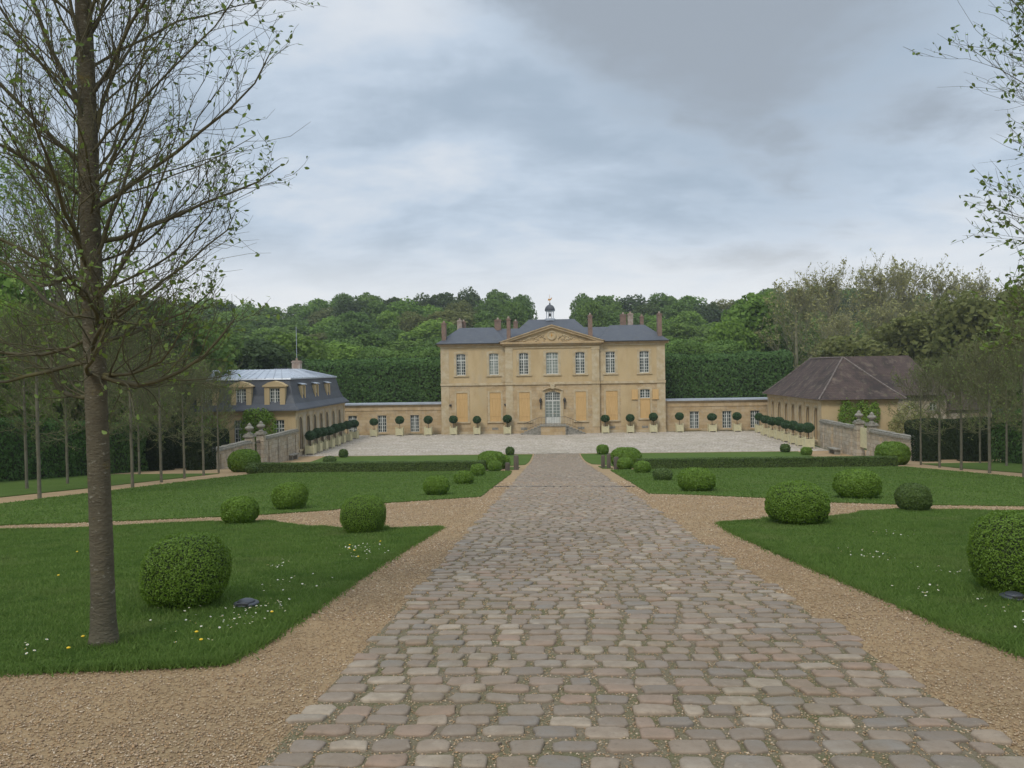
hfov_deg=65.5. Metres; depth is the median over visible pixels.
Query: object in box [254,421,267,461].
gate pillar
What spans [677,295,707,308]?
woodland tree
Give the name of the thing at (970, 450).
yew hedge
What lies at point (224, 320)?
woodland tree
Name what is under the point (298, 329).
woodland tree
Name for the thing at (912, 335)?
woodland tree
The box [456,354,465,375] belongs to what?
window
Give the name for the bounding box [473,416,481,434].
tub topiary
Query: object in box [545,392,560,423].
front door
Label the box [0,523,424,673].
lawn
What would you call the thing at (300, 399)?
mansard wing
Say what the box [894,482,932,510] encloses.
box bush
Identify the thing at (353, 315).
woodland tree
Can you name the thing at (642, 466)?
box bush
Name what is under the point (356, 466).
box hedge
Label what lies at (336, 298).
woodland tree
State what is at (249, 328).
woodland tree
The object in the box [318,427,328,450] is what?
tub topiary
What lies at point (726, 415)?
window
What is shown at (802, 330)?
woodland tree
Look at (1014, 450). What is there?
hornbeam hedge
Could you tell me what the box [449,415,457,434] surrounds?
tub topiary
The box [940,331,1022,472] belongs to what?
young lime
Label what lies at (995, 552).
box bush
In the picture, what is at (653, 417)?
tub topiary
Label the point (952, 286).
bare tree
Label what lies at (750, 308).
woodland tree
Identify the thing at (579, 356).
window
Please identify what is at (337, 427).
tub topiary
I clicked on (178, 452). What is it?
yew hedge
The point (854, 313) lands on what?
woodland tree
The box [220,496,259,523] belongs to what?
box bush
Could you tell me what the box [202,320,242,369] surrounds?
woodland tree
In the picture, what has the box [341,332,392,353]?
woodland tree
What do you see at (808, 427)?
tub topiary
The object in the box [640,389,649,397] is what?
window
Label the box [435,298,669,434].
chateau
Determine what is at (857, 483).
box bush
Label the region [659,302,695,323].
woodland tree
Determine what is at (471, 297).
woodland tree
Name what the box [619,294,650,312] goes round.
woodland tree
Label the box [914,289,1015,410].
woodland tree
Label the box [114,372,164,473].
young lime
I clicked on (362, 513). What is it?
box bush
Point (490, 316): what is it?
woodland tree
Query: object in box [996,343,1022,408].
woodland tree
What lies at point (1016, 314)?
woodland tree
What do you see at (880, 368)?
tiled rear block
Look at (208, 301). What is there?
woodland tree
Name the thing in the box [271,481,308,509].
box bush
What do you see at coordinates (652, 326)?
woodland tree
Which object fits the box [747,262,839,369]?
bare tree
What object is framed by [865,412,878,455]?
gate pillar
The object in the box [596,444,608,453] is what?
box bush
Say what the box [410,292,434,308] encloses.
woodland tree
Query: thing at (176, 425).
woodland tree
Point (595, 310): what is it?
woodland tree
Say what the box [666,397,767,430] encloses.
link wing
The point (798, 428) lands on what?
tub topiary
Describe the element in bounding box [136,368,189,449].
young lime
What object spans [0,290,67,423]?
woodland tree
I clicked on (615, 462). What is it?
wooden post
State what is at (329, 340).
woodland tree
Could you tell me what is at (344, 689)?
road
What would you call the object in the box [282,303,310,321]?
woodland tree
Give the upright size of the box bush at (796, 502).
0.788 m
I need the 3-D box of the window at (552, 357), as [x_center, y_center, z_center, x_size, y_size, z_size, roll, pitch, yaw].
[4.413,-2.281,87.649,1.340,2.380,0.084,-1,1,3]
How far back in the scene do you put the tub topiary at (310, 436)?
68.99 m
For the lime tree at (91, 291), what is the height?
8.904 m
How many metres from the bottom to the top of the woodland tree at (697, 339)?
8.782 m
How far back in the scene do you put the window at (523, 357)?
87.80 m
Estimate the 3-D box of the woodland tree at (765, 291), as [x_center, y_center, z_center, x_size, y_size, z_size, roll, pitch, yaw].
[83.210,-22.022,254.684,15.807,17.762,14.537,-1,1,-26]
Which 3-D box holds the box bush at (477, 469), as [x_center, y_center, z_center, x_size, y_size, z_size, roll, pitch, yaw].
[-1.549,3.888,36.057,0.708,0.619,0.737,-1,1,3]
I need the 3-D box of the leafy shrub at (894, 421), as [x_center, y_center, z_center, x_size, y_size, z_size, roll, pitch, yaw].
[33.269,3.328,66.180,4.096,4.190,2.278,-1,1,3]
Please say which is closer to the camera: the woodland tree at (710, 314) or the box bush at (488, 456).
the box bush at (488, 456)
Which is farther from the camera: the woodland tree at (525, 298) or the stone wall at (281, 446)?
the woodland tree at (525, 298)
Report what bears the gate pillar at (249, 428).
on the gravel ground at (374, 628)
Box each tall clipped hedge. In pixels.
[302,356,440,402]
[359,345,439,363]
[665,338,743,358]
[665,349,793,398]
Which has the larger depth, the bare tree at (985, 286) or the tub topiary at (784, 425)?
the bare tree at (985, 286)
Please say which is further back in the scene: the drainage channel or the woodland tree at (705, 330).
the woodland tree at (705, 330)
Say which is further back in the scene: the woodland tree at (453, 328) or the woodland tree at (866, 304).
the woodland tree at (866, 304)
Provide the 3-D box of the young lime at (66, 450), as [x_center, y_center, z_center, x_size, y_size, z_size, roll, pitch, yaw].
[-18.736,1.093,33.027,4.227,6.192,3.207,-1,1,-11]
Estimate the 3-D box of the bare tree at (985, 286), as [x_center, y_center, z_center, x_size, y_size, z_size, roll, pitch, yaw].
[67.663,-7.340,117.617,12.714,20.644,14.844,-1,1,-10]
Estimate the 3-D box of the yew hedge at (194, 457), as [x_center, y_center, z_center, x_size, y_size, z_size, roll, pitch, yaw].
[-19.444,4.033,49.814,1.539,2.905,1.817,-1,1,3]
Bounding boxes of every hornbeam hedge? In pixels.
[0,416,148,481]
[991,409,1021,463]
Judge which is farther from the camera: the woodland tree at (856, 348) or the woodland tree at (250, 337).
the woodland tree at (250, 337)
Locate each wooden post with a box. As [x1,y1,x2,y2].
[505,463,509,470]
[514,455,518,469]
[601,455,604,467]
[607,454,610,467]
[614,457,618,469]
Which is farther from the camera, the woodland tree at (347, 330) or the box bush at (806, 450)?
the woodland tree at (347, 330)
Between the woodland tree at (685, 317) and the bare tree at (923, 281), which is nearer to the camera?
the bare tree at (923, 281)
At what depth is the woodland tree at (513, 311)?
199.37 m
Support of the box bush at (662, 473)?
on the lawn at (857, 502)
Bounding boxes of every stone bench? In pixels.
[289,453,298,459]
[827,447,841,454]
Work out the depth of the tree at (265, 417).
66.93 m
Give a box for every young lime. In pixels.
[0,289,110,498]
[0,308,63,488]
[14,340,117,483]
[41,304,137,436]
[74,351,139,432]
[81,304,182,487]
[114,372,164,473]
[118,336,210,481]
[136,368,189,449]
[152,360,215,478]
[164,355,242,475]
[183,374,251,472]
[881,362,951,464]
[907,352,974,467]
[922,345,997,469]
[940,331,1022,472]
[952,365,1007,462]
[973,345,1022,465]
[978,316,1023,476]
[996,352,1022,444]
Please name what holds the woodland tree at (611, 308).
on the ground at (1010, 408)
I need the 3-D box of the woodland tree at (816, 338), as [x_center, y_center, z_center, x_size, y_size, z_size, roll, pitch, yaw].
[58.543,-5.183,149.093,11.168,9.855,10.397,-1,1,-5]
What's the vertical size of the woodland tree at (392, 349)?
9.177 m
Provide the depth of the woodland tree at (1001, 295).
93.84 m
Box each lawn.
[0,471,510,525]
[0,473,219,497]
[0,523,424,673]
[311,454,532,469]
[581,451,813,466]
[612,466,1023,506]
[739,510,1023,651]
[922,462,1021,472]
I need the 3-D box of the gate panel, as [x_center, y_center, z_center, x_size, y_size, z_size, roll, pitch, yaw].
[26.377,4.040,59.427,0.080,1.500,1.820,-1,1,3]
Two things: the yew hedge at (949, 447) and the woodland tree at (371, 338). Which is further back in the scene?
the woodland tree at (371, 338)
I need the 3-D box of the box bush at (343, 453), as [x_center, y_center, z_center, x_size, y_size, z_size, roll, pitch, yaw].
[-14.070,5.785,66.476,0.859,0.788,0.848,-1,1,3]
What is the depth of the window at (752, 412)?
87.76 m
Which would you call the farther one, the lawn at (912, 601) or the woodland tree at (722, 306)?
the woodland tree at (722, 306)
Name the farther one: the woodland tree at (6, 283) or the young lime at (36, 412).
the woodland tree at (6, 283)
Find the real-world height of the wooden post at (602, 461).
0.740 m
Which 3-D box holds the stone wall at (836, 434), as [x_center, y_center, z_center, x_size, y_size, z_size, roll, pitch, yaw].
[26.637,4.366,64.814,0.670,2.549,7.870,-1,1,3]
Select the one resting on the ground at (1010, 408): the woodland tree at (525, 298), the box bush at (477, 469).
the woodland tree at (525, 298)
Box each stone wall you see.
[212,440,252,468]
[266,429,298,461]
[819,419,853,455]
[869,429,914,460]
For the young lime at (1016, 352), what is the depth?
29.39 m
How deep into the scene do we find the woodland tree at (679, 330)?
170.58 m
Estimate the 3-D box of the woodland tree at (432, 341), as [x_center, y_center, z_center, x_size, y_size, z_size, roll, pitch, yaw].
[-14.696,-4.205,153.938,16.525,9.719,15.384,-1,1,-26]
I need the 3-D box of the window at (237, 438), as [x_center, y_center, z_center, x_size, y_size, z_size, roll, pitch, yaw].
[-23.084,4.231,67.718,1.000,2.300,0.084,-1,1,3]
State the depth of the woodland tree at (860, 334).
152.84 m
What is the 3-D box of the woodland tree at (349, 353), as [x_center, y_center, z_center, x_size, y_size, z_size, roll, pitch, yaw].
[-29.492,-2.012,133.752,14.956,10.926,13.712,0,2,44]
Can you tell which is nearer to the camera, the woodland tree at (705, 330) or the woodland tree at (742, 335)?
the woodland tree at (742, 335)
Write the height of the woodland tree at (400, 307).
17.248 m
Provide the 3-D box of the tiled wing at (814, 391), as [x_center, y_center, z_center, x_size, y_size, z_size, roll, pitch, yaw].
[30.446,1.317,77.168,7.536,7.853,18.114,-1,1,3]
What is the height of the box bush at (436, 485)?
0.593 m
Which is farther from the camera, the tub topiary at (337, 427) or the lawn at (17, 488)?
the tub topiary at (337, 427)
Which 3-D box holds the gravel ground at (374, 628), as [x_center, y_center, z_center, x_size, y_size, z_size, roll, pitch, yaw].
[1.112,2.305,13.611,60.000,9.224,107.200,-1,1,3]
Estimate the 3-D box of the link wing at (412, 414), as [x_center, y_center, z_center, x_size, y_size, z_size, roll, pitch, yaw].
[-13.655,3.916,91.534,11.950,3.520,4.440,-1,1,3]
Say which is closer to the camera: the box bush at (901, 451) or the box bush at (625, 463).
the box bush at (625, 463)
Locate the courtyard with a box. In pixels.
[306,431,828,455]
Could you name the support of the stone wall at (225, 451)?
on the gravel ground at (374, 628)
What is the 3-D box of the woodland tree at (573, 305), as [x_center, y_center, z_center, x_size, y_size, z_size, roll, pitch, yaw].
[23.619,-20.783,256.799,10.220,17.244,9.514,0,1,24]
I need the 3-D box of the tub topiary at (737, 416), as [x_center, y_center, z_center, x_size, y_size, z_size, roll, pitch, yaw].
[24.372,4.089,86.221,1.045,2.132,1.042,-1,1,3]
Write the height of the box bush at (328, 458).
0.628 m
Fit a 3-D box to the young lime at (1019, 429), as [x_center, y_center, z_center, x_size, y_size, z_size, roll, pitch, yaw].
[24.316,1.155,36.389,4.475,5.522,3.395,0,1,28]
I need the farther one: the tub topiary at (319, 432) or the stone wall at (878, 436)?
the tub topiary at (319, 432)
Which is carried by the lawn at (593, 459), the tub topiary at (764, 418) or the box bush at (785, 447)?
the box bush at (785, 447)
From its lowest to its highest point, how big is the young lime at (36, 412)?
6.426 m
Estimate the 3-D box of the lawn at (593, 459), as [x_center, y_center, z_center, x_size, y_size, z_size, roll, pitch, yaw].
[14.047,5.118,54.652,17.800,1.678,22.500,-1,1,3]
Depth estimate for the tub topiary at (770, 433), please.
78.34 m
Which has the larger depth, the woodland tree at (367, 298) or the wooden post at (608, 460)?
the woodland tree at (367, 298)
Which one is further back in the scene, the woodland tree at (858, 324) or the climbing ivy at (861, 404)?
the woodland tree at (858, 324)
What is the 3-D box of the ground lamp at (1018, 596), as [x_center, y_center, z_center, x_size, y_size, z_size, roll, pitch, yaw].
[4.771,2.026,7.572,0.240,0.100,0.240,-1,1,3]
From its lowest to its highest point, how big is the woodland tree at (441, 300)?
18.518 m
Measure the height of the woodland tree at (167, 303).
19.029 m
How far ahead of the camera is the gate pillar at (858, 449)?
60.40 m
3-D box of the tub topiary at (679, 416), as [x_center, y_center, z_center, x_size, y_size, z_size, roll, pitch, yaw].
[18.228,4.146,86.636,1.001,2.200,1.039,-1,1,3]
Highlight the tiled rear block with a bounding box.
[845,355,951,433]
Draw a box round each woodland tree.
[0,262,75,394]
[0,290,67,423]
[18,316,174,426]
[49,297,109,318]
[104,289,148,317]
[115,300,209,427]
[144,304,237,423]
[150,298,179,309]
[177,297,194,309]
[185,297,224,313]
[194,308,231,320]
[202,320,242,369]
[208,316,237,332]
[211,308,259,329]
[217,299,236,311]
[224,327,248,361]
[225,320,256,335]
[234,338,311,370]
[236,300,257,315]
[237,335,262,341]
[241,315,279,334]
[249,305,290,320]
[251,327,279,338]
[264,332,332,367]
[265,324,315,338]
[269,317,308,328]
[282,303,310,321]
[294,298,337,326]
[301,316,344,335]
[306,332,327,344]
[307,307,339,333]
[316,340,362,364]
[321,338,346,348]
[324,320,376,344]
[326,294,376,320]
[328,311,381,332]
[329,293,355,306]
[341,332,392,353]
[356,348,393,358]
[357,292,384,304]
[358,300,393,326]
[370,311,405,333]
[377,328,416,342]
[378,340,437,350]
[382,296,409,306]
[384,296,429,318]
[395,318,454,342]
[396,311,427,331]
[406,337,441,354]
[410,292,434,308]
[417,304,443,316]
[421,309,475,327]
[427,292,453,310]
[435,324,474,337]
[443,299,480,317]
[450,286,484,310]
[466,311,505,328]
[472,298,506,315]
[474,319,506,328]
[484,289,510,306]
[498,301,528,328]
[509,297,533,319]
[516,294,537,319]
[569,293,593,318]
[570,297,592,320]
[576,300,608,326]
[594,295,624,309]
[602,304,623,316]
[602,311,648,326]
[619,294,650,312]
[632,302,667,318]
[633,313,670,325]
[644,322,672,335]
[647,292,678,315]
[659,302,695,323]
[662,323,706,341]
[664,336,686,346]
[667,310,709,328]
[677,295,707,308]
[688,326,716,337]
[689,336,712,343]
[693,302,726,324]
[701,314,764,357]
[705,299,735,318]
[708,322,725,329]
[719,290,807,370]
[757,288,785,301]
[781,322,813,337]
[789,334,815,347]
[798,311,838,322]
[799,345,823,362]
[800,294,827,312]
[804,318,847,336]
[808,332,834,348]
[812,335,897,357]
[828,295,861,312]
[831,310,860,322]
[834,288,863,300]
[837,326,869,341]
[851,322,870,326]
[853,295,887,311]
[855,306,897,325]
[862,310,949,388]
[902,291,934,311]
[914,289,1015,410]
[991,288,1023,411]
[992,279,1023,389]
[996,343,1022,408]
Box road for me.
[258,454,1023,767]
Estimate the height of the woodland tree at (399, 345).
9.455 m
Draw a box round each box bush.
[138,532,232,609]
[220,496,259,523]
[227,448,260,471]
[245,464,257,473]
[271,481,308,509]
[323,456,336,461]
[338,449,347,457]
[340,494,385,533]
[423,475,449,494]
[453,470,473,483]
[470,463,485,475]
[478,450,504,469]
[488,460,501,470]
[503,454,510,468]
[505,446,514,454]
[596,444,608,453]
[610,447,641,465]
[617,457,633,469]
[633,460,651,472]
[652,468,672,479]
[677,467,715,490]
[764,480,830,524]
[780,444,790,451]
[800,447,812,454]
[832,469,882,498]
[874,441,910,464]
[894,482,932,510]
[966,509,1023,594]
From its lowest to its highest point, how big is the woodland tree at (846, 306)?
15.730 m
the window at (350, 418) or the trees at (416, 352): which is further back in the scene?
the trees at (416, 352)
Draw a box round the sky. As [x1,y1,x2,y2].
[0,0,1023,319]
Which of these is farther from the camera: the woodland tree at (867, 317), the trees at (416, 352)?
the woodland tree at (867, 317)
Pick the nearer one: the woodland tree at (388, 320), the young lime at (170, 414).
the young lime at (170, 414)
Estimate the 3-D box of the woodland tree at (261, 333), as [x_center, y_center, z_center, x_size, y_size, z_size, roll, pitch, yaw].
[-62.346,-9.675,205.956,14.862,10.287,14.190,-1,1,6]
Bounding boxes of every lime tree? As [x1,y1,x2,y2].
[0,0,324,645]
[904,0,1023,370]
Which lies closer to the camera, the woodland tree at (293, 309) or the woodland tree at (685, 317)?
the woodland tree at (685, 317)
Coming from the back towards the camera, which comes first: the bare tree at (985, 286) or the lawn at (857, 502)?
the bare tree at (985, 286)
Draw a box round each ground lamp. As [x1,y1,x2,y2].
[233,598,258,607]
[999,591,1023,601]
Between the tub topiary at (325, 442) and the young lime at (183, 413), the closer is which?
the young lime at (183, 413)
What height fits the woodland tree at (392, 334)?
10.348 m
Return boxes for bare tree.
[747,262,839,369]
[773,257,880,359]
[799,299,882,357]
[834,248,924,345]
[853,294,905,344]
[858,256,955,337]
[890,283,950,327]
[893,253,992,317]
[939,266,1019,314]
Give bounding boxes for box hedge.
[246,460,486,472]
[636,455,898,468]
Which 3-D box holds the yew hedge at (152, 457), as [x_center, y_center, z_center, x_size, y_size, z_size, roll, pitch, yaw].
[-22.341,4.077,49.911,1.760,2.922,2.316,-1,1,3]
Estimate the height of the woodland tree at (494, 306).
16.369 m
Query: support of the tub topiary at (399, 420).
on the courtyard
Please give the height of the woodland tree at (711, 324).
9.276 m
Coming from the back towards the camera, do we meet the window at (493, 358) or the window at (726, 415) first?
the window at (493, 358)
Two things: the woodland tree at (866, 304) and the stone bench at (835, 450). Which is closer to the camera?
the stone bench at (835, 450)
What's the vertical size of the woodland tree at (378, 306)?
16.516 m
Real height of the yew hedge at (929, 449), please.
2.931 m
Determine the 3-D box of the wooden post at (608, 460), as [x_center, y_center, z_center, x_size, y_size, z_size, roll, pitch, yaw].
[5.320,4.259,43.788,0.200,0.800,0.200,-1,1,3]
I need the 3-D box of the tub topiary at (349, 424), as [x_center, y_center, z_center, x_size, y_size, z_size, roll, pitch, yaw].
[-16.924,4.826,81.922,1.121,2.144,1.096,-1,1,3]
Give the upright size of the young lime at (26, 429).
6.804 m
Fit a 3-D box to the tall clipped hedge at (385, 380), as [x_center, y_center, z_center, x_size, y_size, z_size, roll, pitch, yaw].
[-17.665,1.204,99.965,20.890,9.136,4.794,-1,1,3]
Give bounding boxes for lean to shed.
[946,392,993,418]
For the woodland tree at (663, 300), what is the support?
on the ground at (1010, 408)
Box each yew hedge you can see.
[140,427,174,470]
[170,427,228,467]
[185,426,216,469]
[904,418,1000,459]
[911,418,941,461]
[956,417,991,461]
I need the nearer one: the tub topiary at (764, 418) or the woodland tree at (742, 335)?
the tub topiary at (764, 418)
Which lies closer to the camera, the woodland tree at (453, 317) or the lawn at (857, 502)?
the lawn at (857, 502)
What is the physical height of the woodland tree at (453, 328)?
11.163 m
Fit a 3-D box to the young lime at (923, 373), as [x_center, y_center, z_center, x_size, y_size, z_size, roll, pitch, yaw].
[21.284,1.267,39.762,3.463,5.867,3.210,-1,1,-1]
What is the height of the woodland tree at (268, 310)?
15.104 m
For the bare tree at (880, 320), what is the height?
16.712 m
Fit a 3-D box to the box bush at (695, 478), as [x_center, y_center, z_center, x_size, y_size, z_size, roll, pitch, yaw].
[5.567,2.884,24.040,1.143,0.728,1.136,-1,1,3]
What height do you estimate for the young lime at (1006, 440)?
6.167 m
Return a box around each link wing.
[345,402,441,434]
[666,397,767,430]
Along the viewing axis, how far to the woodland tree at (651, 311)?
223.74 m
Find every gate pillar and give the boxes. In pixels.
[243,423,255,449]
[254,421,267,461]
[852,410,865,455]
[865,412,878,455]
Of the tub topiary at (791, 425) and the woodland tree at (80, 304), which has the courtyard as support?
the tub topiary at (791, 425)
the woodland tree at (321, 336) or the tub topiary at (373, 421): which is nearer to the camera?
the tub topiary at (373, 421)
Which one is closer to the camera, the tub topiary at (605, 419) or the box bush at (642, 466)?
the box bush at (642, 466)
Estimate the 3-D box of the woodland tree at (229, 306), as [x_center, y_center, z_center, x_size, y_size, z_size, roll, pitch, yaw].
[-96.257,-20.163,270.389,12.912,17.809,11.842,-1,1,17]
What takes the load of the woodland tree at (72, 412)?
on the ground at (1010, 408)
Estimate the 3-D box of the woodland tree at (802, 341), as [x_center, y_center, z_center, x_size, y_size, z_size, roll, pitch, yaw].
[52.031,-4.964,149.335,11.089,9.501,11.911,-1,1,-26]
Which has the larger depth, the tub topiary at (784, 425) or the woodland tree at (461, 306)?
the woodland tree at (461, 306)
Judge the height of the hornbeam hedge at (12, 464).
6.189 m
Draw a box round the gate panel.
[860,427,866,448]
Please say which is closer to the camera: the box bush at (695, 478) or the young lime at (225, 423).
the box bush at (695, 478)
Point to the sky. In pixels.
(558, 150)
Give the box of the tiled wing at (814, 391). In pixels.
[762,356,906,445]
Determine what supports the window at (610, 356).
in the chateau
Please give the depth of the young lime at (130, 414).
29.91 m
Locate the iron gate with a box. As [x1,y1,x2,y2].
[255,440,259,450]
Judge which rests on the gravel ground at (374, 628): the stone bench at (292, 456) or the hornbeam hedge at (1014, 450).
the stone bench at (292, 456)
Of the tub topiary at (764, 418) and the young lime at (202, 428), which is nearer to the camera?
the young lime at (202, 428)
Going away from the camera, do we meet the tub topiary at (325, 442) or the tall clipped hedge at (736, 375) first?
the tub topiary at (325, 442)
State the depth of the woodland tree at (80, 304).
67.91 m
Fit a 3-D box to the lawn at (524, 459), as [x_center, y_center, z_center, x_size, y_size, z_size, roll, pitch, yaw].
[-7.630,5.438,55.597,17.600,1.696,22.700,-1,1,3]
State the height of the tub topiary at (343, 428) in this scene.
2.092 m
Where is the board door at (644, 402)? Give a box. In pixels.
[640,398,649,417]
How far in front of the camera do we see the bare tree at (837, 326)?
105.11 m
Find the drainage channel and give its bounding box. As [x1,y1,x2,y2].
[494,486,634,486]
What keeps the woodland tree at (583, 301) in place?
on the ground at (1010, 408)
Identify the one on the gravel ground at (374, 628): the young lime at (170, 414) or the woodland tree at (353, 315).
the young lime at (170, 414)
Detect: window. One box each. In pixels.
[234,420,245,441]
[273,420,283,432]
[348,416,356,431]
[378,415,386,431]
[410,415,418,431]
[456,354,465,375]
[489,353,498,374]
[519,353,528,374]
[546,352,557,373]
[575,352,584,373]
[605,352,614,372]
[639,351,648,372]
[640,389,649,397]
[690,411,698,427]
[722,411,730,427]
[750,410,758,427]
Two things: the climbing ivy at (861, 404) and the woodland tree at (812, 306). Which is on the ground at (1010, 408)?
the woodland tree at (812, 306)
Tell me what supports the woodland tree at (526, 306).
on the ground at (1010, 408)
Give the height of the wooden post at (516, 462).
0.800 m
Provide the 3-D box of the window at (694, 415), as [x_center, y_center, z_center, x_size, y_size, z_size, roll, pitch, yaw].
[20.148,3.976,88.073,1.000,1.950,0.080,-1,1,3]
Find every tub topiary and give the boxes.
[304,430,316,454]
[312,428,322,452]
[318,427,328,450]
[324,426,334,447]
[330,424,340,445]
[337,423,345,443]
[343,421,352,440]
[349,420,358,438]
[369,418,377,436]
[395,416,404,435]
[423,416,432,435]
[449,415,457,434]
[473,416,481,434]
[502,415,511,434]
[601,415,609,432]
[626,414,634,432]
[649,413,657,432]
[675,412,683,431]
[707,413,716,431]
[732,412,741,431]
[754,413,763,432]
[760,415,770,435]
[767,417,777,437]
[773,417,784,439]
[780,420,790,441]
[788,420,798,443]
[794,423,805,445]
[802,422,814,447]
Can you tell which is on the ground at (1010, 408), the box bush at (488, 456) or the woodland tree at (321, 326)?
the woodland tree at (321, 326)
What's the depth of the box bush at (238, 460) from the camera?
44.63 m
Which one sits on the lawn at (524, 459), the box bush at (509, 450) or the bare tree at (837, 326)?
the box bush at (509, 450)
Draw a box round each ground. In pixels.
[0,450,1023,767]
[417,406,1013,449]
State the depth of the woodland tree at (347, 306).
228.85 m
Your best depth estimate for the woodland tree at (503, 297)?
260.81 m
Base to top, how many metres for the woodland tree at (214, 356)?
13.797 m
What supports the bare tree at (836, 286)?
on the ground at (1010, 408)
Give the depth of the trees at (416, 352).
108.30 m
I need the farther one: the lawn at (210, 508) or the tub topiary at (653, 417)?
the tub topiary at (653, 417)
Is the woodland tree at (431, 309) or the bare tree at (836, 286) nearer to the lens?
the bare tree at (836, 286)
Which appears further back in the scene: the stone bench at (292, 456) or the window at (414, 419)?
the window at (414, 419)
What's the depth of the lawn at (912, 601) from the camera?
9.29 m
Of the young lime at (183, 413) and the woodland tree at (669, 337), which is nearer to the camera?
the young lime at (183, 413)
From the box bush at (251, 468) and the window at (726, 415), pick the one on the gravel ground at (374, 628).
the box bush at (251, 468)
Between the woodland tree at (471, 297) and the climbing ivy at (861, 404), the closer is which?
the climbing ivy at (861, 404)
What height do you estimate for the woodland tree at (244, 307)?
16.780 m
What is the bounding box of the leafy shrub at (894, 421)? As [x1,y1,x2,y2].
[887,400,927,433]
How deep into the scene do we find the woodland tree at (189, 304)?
267.48 m
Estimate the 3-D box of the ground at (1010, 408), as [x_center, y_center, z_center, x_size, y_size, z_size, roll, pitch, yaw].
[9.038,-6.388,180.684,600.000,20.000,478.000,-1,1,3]
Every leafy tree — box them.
[0,107,152,415]
[0,206,74,298]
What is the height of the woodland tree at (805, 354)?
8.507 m
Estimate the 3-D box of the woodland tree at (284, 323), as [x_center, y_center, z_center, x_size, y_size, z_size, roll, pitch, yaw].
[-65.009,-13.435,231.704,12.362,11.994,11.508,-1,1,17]
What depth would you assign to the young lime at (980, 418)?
44.43 m
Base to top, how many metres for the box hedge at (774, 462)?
0.704 m
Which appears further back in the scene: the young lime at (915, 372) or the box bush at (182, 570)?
the young lime at (915, 372)
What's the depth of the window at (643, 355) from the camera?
87.52 m
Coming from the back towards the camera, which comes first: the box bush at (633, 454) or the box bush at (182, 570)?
the box bush at (633, 454)
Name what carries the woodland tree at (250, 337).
on the ground at (1010, 408)
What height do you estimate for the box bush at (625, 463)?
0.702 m
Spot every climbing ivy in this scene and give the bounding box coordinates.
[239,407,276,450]
[837,399,880,426]
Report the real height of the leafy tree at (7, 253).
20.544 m
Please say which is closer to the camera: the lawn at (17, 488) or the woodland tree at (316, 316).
the lawn at (17, 488)
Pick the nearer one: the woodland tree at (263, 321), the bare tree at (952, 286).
the bare tree at (952, 286)
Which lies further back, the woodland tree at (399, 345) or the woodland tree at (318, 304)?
the woodland tree at (318, 304)
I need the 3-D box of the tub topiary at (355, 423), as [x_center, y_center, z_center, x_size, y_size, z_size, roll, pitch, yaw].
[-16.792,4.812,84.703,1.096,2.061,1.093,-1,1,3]
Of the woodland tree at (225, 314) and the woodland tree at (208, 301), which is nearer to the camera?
the woodland tree at (225, 314)
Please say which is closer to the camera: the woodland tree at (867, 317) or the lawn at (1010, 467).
the lawn at (1010, 467)
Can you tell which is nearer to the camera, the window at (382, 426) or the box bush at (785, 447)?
the box bush at (785, 447)
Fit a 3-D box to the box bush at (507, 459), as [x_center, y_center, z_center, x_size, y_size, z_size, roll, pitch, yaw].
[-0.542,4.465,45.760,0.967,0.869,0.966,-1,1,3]
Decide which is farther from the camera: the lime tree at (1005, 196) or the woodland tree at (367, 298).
the woodland tree at (367, 298)
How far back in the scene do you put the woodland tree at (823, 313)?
194.60 m
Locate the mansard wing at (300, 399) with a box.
[174,332,348,455]
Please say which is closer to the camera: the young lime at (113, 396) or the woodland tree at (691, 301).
the young lime at (113, 396)
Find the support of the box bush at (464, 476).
on the lawn at (210, 508)
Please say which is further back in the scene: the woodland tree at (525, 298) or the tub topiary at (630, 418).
the woodland tree at (525, 298)
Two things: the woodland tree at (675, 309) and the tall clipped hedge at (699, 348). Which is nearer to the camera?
the tall clipped hedge at (699, 348)
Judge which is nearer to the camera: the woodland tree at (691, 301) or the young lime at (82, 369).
the young lime at (82, 369)
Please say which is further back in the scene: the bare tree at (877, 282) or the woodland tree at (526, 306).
the woodland tree at (526, 306)
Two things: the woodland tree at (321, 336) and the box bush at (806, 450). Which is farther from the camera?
the woodland tree at (321, 336)
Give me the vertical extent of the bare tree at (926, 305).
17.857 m
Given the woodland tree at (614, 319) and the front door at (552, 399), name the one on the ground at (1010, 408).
the woodland tree at (614, 319)
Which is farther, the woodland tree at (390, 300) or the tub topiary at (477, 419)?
the woodland tree at (390, 300)
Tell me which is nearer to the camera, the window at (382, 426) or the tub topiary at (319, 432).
the tub topiary at (319, 432)

